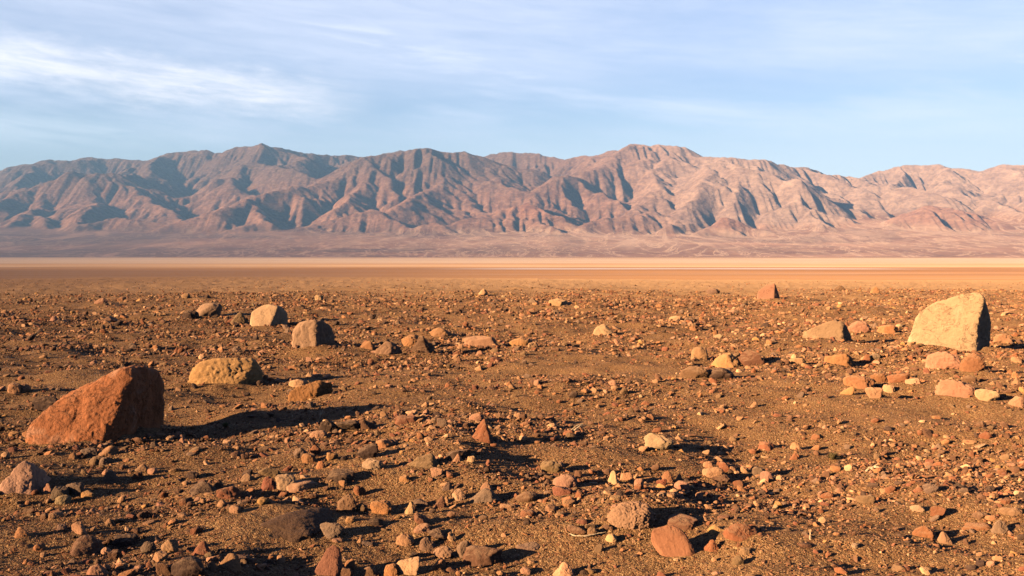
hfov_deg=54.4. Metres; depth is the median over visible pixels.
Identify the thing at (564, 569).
stone
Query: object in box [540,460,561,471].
stone
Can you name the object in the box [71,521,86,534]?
stone
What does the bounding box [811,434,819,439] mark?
stone
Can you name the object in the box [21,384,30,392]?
stone
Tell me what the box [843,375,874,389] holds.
stone
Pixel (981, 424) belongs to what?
stone
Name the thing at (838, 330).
boulder
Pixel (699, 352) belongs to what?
stone
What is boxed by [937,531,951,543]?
stone
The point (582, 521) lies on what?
stone
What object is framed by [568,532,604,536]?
twig
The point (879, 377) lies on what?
stone
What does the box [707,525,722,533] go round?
stone
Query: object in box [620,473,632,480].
stone
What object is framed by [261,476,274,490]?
stone
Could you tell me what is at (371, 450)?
stone
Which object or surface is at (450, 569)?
stone
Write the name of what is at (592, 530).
stone
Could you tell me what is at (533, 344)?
stone
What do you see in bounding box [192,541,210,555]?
stone
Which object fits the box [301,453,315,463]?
stone
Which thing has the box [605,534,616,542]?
stone
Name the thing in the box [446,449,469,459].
stone
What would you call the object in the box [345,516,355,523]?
stone
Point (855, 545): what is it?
stone
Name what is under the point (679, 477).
stone
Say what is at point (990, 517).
stone
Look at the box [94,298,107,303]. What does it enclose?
stone
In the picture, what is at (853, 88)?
sky
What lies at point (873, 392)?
stone
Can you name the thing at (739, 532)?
stone
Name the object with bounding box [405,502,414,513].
stone
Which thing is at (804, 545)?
stone
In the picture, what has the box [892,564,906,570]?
stone
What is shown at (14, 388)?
stone
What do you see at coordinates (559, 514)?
stone
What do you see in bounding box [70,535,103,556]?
stone
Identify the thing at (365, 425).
stone
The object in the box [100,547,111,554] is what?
stone
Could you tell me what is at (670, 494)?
stone
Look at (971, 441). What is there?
stone
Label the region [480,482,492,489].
stone
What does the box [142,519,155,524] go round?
stone
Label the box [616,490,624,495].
stone
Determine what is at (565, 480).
stone
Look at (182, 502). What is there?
stone
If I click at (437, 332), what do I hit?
stone
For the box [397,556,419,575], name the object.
stone
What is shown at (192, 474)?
stone
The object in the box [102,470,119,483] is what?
stone
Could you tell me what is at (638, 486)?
stone
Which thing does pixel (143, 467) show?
stone
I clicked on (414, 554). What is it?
stone
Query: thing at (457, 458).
stone
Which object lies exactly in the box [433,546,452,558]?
stone
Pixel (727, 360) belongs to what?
stone
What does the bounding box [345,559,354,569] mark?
stone
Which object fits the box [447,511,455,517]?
stone
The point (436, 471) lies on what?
stone
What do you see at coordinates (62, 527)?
stone
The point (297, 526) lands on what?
boulder
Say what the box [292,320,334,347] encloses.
boulder
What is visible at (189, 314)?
stone
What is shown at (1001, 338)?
stone
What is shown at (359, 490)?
stone
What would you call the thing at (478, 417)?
stone
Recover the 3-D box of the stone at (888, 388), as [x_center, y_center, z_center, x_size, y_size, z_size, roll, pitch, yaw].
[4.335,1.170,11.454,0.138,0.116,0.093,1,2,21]
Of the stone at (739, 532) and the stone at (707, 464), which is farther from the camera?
the stone at (707, 464)
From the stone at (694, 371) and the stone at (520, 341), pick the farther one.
the stone at (520, 341)
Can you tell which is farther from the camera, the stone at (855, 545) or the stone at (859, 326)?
the stone at (859, 326)
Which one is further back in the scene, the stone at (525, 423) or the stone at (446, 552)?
the stone at (525, 423)
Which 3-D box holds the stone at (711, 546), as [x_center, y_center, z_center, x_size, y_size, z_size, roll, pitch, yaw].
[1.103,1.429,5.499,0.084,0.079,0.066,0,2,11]
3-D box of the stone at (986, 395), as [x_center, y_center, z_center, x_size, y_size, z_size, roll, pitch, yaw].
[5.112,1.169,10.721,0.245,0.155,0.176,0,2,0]
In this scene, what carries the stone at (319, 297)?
on the ground
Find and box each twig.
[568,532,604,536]
[571,423,586,430]
[865,463,878,471]
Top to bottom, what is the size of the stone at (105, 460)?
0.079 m
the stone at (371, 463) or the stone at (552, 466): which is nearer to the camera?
the stone at (371, 463)
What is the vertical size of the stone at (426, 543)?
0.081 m
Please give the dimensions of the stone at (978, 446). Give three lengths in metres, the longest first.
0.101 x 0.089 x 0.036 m
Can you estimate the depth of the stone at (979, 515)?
6.09 m
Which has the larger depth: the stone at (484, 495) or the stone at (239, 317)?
the stone at (239, 317)
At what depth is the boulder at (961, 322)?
16.45 m
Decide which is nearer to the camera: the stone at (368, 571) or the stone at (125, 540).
the stone at (368, 571)
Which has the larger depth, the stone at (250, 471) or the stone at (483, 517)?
the stone at (250, 471)
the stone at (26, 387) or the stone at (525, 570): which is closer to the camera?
the stone at (525, 570)
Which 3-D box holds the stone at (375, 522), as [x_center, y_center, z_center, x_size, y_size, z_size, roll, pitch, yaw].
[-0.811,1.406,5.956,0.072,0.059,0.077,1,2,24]
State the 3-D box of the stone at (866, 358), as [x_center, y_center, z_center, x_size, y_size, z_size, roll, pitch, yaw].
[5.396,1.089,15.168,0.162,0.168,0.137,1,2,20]
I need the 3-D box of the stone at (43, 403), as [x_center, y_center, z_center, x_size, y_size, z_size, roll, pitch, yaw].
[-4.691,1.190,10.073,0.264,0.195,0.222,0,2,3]
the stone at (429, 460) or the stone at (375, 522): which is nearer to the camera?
the stone at (375, 522)
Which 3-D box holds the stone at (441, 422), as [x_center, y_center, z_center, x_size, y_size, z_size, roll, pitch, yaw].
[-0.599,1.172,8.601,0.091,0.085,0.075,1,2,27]
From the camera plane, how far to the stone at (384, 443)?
7.85 m
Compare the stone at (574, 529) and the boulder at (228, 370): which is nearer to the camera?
the stone at (574, 529)
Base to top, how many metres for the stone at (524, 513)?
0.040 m
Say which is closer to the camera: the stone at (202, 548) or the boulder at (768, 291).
the stone at (202, 548)
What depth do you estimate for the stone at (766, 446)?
8.73 m
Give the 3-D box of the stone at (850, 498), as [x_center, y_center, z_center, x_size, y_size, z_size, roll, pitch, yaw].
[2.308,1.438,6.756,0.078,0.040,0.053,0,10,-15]
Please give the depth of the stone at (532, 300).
33.29 m
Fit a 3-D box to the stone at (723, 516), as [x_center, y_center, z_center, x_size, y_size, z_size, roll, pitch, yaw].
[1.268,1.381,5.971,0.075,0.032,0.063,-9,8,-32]
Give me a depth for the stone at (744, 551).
5.34 m
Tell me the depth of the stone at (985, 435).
8.84 m
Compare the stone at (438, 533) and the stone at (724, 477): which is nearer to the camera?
the stone at (438, 533)
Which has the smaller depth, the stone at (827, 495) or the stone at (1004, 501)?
the stone at (1004, 501)
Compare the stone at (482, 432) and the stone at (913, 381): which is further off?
the stone at (913, 381)
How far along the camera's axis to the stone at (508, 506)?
6.36 m
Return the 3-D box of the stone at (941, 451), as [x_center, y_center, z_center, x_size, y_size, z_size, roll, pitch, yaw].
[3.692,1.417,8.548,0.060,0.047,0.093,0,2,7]
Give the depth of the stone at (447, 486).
6.73 m
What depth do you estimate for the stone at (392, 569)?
5.22 m
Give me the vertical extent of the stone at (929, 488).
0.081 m
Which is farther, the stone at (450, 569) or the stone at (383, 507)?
the stone at (383, 507)
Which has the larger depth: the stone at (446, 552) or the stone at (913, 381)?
the stone at (913, 381)
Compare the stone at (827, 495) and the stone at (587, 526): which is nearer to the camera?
the stone at (587, 526)
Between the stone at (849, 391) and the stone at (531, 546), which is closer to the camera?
the stone at (531, 546)
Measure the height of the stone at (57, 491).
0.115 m
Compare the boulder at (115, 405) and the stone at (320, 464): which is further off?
the boulder at (115, 405)
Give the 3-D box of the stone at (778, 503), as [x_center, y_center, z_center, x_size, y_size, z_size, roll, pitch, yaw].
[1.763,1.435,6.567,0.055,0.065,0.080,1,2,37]
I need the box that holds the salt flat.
[0,257,1023,280]
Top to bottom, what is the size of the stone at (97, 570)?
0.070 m
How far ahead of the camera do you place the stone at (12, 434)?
8.87 m
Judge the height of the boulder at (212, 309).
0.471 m
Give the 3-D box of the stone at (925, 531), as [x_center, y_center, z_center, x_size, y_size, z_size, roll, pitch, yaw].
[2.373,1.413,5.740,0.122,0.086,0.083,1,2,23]
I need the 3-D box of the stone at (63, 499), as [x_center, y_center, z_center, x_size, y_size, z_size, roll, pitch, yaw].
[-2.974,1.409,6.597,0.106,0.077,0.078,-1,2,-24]
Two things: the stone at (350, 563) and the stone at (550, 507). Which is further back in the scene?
the stone at (550, 507)
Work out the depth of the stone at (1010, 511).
6.06 m
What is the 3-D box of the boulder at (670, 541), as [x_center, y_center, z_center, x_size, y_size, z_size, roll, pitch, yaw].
[0.905,1.419,5.537,0.263,0.197,0.184,0,2,9]
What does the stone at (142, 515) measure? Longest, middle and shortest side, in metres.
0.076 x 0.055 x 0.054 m
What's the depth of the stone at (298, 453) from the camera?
7.62 m
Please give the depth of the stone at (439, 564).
5.27 m
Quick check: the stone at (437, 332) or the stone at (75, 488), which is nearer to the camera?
the stone at (75, 488)
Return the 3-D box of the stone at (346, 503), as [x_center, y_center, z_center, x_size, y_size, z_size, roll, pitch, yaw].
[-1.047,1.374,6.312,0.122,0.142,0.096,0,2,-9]
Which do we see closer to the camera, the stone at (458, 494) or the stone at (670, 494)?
the stone at (670, 494)
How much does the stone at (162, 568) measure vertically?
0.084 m
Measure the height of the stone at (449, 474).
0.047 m
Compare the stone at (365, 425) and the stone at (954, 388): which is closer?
the stone at (365, 425)
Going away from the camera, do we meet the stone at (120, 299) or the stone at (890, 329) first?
the stone at (890, 329)
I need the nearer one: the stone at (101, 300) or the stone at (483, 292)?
the stone at (101, 300)
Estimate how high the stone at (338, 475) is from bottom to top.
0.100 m
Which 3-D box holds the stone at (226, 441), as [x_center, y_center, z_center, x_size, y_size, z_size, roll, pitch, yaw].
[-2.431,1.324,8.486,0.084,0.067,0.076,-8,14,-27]
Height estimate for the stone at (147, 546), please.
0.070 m
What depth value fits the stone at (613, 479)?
7.02 m
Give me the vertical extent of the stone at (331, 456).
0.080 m
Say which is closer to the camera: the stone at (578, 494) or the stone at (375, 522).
the stone at (375, 522)
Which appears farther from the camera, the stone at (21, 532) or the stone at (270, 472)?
the stone at (270, 472)
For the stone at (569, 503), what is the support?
on the ground
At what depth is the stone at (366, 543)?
5.68 m
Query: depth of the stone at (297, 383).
12.20 m
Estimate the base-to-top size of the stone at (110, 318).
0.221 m
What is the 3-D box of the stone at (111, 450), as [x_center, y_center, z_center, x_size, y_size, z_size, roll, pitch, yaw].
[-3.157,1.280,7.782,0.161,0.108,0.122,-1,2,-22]
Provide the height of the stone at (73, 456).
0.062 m
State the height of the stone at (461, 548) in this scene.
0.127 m
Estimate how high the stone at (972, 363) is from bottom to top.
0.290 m
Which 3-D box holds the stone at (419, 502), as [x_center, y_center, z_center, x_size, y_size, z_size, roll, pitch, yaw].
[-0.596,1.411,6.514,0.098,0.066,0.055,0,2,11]
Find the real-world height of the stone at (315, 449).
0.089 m
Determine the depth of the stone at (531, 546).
5.63 m
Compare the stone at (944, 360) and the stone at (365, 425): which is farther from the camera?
the stone at (944, 360)
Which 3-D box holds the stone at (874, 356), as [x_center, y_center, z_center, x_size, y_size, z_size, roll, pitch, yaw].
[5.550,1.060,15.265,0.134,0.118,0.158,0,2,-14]
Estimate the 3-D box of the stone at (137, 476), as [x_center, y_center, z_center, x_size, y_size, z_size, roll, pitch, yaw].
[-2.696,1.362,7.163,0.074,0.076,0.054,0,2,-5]
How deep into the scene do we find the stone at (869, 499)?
6.54 m
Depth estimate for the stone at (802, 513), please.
6.33 m
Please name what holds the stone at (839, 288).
on the ground
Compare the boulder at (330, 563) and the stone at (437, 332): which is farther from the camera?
the stone at (437, 332)
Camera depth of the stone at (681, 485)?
6.98 m
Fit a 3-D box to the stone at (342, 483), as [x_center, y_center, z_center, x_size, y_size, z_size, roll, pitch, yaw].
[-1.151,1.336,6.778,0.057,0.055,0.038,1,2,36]
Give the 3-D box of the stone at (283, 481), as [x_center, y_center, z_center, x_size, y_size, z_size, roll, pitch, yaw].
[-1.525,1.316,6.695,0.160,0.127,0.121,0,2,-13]
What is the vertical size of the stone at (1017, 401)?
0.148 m
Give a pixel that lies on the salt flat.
(848, 268)
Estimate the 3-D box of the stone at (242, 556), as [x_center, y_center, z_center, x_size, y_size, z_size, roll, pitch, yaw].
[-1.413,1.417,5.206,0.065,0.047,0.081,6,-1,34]
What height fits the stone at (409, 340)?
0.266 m
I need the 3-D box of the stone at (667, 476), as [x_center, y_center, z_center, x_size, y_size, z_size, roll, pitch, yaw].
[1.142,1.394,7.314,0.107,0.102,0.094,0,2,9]
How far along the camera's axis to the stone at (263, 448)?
8.02 m
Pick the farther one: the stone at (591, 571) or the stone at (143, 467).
the stone at (143, 467)
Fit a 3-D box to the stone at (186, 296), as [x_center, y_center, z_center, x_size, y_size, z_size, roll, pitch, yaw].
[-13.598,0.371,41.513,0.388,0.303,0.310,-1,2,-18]
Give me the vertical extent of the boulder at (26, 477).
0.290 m
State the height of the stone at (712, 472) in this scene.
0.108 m
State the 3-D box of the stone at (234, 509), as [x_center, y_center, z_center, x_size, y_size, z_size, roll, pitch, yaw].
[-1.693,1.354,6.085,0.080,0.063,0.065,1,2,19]
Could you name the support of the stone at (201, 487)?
on the ground
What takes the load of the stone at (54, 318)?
on the ground
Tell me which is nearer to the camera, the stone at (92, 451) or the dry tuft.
the stone at (92, 451)
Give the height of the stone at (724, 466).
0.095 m
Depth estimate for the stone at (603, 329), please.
20.15 m
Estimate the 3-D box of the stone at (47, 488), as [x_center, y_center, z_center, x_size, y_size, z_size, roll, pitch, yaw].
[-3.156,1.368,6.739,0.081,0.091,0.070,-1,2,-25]
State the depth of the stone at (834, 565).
5.14 m
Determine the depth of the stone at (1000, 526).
5.79 m
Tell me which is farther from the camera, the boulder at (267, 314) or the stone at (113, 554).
the boulder at (267, 314)
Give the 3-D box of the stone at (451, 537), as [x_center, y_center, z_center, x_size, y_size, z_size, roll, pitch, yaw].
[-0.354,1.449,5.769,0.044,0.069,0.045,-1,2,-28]
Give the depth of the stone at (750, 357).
14.91 m
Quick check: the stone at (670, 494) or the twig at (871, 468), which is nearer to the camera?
the stone at (670, 494)
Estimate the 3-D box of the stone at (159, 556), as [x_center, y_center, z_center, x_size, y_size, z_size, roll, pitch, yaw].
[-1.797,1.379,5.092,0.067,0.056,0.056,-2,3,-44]
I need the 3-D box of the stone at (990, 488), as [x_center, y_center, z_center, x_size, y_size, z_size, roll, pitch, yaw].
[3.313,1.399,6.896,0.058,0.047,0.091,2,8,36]
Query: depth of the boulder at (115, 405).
8.48 m
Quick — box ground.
[0,276,1023,575]
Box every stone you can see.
[7,382,21,393]
[8,431,20,437]
[14,527,29,537]
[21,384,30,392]
[23,508,33,513]
[32,396,57,411]
[33,543,45,551]
[40,513,47,518]
[41,483,51,492]
[48,511,63,519]
[49,316,57,320]
[49,486,68,499]
[55,495,71,504]
[57,524,67,530]
[66,482,85,494]
[69,452,77,459]
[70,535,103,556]
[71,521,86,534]
[80,447,97,455]
[81,490,93,497]
[86,564,107,575]
[89,455,101,464]
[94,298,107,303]
[98,445,118,456]
[99,457,110,465]
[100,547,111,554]
[102,316,117,321]
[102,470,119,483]
[107,549,122,559]
[112,533,138,547]
[117,297,125,301]
[132,472,142,479]
[134,463,148,471]
[136,511,148,518]
[140,541,155,551]
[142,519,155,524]
[153,551,167,561]
[155,563,170,575]
[161,539,178,551]
[168,556,205,575]
[179,499,188,505]
[181,293,190,298]
[183,310,198,318]
[185,471,198,478]
[189,481,216,496]
[190,527,202,535]
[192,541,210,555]
[204,552,214,556]
[216,486,241,498]
[218,553,241,570]
[223,439,231,443]
[229,505,241,513]
[230,312,247,323]
[238,554,248,559]
[241,473,255,481]
[242,469,252,475]
[246,558,256,563]
[257,497,268,504]
[258,446,268,451]
[258,467,279,476]
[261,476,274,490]
[262,559,273,565]
[266,499,276,503]
[275,474,295,489]
[286,480,316,492]
[289,379,308,386]
[293,448,307,458]
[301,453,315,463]
[308,493,318,497]
[309,430,327,437]
[309,445,320,453]
[315,295,323,300]
[316,461,325,468]
[319,419,337,431]
[320,522,344,538]
[326,452,337,460]
[327,468,354,482]
[336,420,360,429]
[337,494,356,511]
[339,480,346,486]
[339,567,352,575]
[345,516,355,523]
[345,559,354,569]
[353,486,365,495]
[356,503,366,511]
[357,443,378,458]
[361,341,374,349]
[361,419,374,429]
[361,566,381,575]
[362,458,383,469]
[362,541,373,545]
[369,518,382,525]
[370,500,391,514]
[374,341,401,354]
[376,439,393,449]
[384,563,398,575]
[395,415,415,424]
[396,534,414,546]
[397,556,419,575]
[399,475,408,481]
[401,334,418,346]
[405,410,417,414]
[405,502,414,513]
[408,453,439,467]
[409,552,417,557]
[412,335,435,352]
[413,499,427,506]
[413,523,429,533]
[414,513,428,523]
[419,537,435,550]
[427,528,447,539]
[429,327,452,336]
[429,559,445,571]
[430,467,442,476]
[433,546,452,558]
[434,496,446,508]
[437,418,447,426]
[442,482,453,490]
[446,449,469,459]
[446,471,453,477]
[446,566,456,571]
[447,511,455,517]
[447,532,455,541]
[452,488,465,500]
[453,453,461,461]
[456,540,470,557]
[462,545,503,566]
[464,336,496,345]
[467,456,474,462]
[469,413,483,420]
[470,488,500,503]
[472,419,492,443]
[478,289,487,294]
[478,515,487,519]
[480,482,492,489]
[500,504,517,509]
[509,337,530,345]
[515,491,538,501]
[516,542,539,550]
[520,421,528,426]
[520,509,536,516]
[520,567,530,574]
[528,342,537,346]
[529,298,538,303]
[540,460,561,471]
[545,504,557,511]
[548,298,567,305]
[552,486,572,495]
[553,474,576,486]
[553,562,574,575]
[555,512,564,516]
[562,499,575,507]
[567,525,586,533]
[575,491,582,498]
[576,519,586,524]
[585,524,595,529]
[586,568,597,573]
[587,527,598,535]
[593,324,612,335]
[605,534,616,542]
[607,471,619,484]
[609,495,620,499]
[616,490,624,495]
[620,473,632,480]
[634,478,643,487]
[634,483,641,490]
[644,433,674,449]
[656,479,666,484]
[660,471,674,482]
[665,492,675,497]
[667,514,698,529]
[669,316,681,320]
[674,480,689,490]
[675,473,682,481]
[679,366,709,377]
[691,347,707,358]
[702,467,723,477]
[703,461,712,467]
[704,539,718,551]
[707,288,719,293]
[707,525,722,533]
[708,367,733,378]
[711,472,729,482]
[712,353,739,367]
[717,515,729,519]
[719,461,728,471]
[722,523,757,541]
[731,555,743,564]
[737,349,764,365]
[739,547,751,555]
[752,466,764,475]
[758,441,775,450]
[760,471,772,479]
[774,500,782,507]
[789,358,804,363]
[796,511,807,515]
[799,542,811,547]
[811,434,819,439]
[821,492,835,498]
[824,354,854,366]
[831,562,840,567]
[835,285,844,290]
[840,386,853,394]
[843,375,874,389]
[846,497,855,501]
[848,321,870,332]
[851,543,859,548]
[856,494,875,503]
[861,354,870,362]
[865,387,882,397]
[870,287,879,292]
[870,353,879,358]
[870,373,887,381]
[877,325,897,333]
[883,384,894,392]
[887,373,909,382]
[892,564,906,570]
[905,378,919,383]
[910,505,924,511]
[912,487,922,492]
[912,525,934,538]
[922,483,939,493]
[925,351,960,369]
[930,506,945,517]
[935,379,974,397]
[937,449,944,454]
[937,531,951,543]
[959,354,984,371]
[961,375,977,382]
[962,522,991,530]
[963,439,976,443]
[971,512,988,518]
[974,389,999,400]
[975,443,985,448]
[976,421,986,426]
[979,432,992,438]
[985,485,994,491]
[985,515,997,520]
[991,520,1007,533]
[992,334,1011,343]
[999,498,1010,504]
[999,507,1022,515]
[1008,396,1023,407]
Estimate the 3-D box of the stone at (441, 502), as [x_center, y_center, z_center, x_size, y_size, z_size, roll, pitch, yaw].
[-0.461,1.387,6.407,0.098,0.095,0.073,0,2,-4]
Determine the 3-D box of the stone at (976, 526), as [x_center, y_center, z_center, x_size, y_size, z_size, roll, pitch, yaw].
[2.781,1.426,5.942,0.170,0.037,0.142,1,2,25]
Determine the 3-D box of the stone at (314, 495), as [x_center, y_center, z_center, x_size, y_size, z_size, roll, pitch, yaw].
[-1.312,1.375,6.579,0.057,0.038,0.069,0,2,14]
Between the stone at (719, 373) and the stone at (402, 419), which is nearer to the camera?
the stone at (402, 419)
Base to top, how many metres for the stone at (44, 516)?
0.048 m
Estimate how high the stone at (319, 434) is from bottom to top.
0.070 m
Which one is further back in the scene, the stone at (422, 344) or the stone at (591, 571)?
the stone at (422, 344)
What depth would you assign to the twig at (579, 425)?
8.91 m
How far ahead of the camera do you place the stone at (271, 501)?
6.28 m
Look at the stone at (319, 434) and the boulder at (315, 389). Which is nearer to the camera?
the stone at (319, 434)
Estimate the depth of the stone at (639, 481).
6.69 m
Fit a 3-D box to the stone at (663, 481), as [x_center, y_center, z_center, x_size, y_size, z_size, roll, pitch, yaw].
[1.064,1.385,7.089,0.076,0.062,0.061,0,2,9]
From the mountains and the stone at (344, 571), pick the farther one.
the mountains
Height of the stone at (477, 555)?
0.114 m
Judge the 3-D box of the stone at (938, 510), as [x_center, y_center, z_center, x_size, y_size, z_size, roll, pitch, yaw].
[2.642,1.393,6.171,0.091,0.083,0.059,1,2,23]
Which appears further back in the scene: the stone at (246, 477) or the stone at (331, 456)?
the stone at (331, 456)
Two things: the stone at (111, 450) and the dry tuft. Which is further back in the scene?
the dry tuft
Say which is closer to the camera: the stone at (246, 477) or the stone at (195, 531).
the stone at (195, 531)
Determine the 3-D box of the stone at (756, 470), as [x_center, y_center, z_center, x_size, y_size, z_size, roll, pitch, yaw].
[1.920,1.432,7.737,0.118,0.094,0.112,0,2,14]
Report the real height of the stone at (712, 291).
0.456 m
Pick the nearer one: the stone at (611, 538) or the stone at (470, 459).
the stone at (611, 538)
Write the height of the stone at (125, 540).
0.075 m
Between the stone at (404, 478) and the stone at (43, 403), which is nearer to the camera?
the stone at (404, 478)
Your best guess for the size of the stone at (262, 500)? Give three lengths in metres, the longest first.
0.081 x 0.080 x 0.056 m
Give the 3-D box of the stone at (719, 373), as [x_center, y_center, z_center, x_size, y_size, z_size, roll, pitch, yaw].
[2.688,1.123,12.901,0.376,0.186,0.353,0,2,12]
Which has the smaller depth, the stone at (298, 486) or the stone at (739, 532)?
the stone at (739, 532)
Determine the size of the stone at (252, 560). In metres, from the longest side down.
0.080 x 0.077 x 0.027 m
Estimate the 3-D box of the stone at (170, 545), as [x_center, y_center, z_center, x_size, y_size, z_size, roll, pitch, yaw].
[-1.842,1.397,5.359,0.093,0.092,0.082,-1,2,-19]
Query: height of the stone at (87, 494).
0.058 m
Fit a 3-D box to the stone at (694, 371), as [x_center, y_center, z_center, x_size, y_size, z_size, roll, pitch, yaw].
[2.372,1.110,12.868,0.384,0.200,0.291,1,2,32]
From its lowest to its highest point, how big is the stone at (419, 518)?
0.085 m
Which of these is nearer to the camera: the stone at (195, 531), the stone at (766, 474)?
the stone at (195, 531)
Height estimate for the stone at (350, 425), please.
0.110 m
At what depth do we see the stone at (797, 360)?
14.81 m
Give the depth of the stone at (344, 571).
5.15 m
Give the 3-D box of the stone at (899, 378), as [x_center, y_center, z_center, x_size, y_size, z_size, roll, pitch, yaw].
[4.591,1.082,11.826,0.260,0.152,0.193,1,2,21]
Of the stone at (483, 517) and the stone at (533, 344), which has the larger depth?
the stone at (533, 344)
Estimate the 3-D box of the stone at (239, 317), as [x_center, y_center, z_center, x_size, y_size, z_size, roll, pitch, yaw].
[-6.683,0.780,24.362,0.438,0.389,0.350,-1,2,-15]
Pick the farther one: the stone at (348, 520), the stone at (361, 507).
the stone at (361, 507)
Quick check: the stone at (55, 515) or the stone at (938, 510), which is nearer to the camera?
the stone at (55, 515)
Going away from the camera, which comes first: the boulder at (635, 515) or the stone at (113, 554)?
the stone at (113, 554)
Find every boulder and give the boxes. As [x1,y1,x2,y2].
[0,461,50,494]
[25,365,164,444]
[188,357,262,384]
[196,303,221,316]
[250,304,287,325]
[260,507,333,542]
[288,380,332,401]
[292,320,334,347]
[313,545,343,575]
[607,501,654,529]
[651,525,695,556]
[757,283,778,298]
[802,321,851,340]
[907,292,990,351]
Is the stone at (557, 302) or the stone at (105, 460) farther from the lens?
the stone at (557, 302)
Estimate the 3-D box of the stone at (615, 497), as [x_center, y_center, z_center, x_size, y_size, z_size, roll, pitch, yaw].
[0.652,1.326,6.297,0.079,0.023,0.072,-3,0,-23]
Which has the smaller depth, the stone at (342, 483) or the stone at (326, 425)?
the stone at (342, 483)
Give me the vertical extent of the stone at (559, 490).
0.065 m
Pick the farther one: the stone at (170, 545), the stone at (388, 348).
the stone at (388, 348)
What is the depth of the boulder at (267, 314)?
21.89 m
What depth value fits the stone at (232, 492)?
6.36 m
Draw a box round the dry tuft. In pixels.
[826,451,838,459]
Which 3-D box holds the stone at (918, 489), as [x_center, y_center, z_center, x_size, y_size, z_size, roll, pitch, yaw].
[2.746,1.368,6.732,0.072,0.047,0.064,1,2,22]
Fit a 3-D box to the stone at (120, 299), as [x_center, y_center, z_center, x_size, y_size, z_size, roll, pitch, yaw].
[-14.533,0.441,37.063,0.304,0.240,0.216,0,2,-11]
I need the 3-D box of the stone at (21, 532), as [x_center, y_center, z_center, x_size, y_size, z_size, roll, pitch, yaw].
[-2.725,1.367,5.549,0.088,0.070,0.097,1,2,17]
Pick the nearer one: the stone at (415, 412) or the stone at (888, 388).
the stone at (415, 412)
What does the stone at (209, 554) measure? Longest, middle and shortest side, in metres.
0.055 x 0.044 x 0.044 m
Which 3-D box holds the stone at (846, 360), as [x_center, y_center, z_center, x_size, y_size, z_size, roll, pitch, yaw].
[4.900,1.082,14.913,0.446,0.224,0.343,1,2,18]
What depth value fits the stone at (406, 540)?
5.70 m
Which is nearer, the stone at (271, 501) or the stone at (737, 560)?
the stone at (737, 560)
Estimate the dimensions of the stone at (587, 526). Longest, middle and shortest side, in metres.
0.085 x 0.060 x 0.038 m
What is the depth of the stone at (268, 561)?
5.27 m
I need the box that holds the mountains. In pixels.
[0,143,1023,256]
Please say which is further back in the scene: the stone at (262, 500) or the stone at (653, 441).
the stone at (653, 441)
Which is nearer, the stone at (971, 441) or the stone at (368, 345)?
the stone at (971, 441)
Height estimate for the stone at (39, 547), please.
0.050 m
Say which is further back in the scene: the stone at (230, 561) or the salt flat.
the salt flat
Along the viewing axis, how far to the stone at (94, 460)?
7.55 m
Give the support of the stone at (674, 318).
on the ground
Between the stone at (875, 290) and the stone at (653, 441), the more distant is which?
the stone at (875, 290)
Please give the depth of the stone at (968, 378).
11.68 m
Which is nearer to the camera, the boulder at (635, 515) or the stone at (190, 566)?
the stone at (190, 566)
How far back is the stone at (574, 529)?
5.77 m
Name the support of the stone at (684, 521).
on the ground
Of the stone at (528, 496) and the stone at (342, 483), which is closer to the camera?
the stone at (528, 496)
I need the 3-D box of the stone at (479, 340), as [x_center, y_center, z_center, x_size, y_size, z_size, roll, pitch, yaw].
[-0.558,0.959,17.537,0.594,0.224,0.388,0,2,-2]
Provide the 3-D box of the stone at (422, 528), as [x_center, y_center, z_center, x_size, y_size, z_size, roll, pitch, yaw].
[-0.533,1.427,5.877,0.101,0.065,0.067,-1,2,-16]
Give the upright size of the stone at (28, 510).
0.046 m
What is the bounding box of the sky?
[0,0,1023,177]
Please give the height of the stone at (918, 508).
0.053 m
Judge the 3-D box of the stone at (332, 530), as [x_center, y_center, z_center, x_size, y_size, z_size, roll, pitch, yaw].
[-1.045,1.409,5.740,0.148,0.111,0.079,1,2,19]

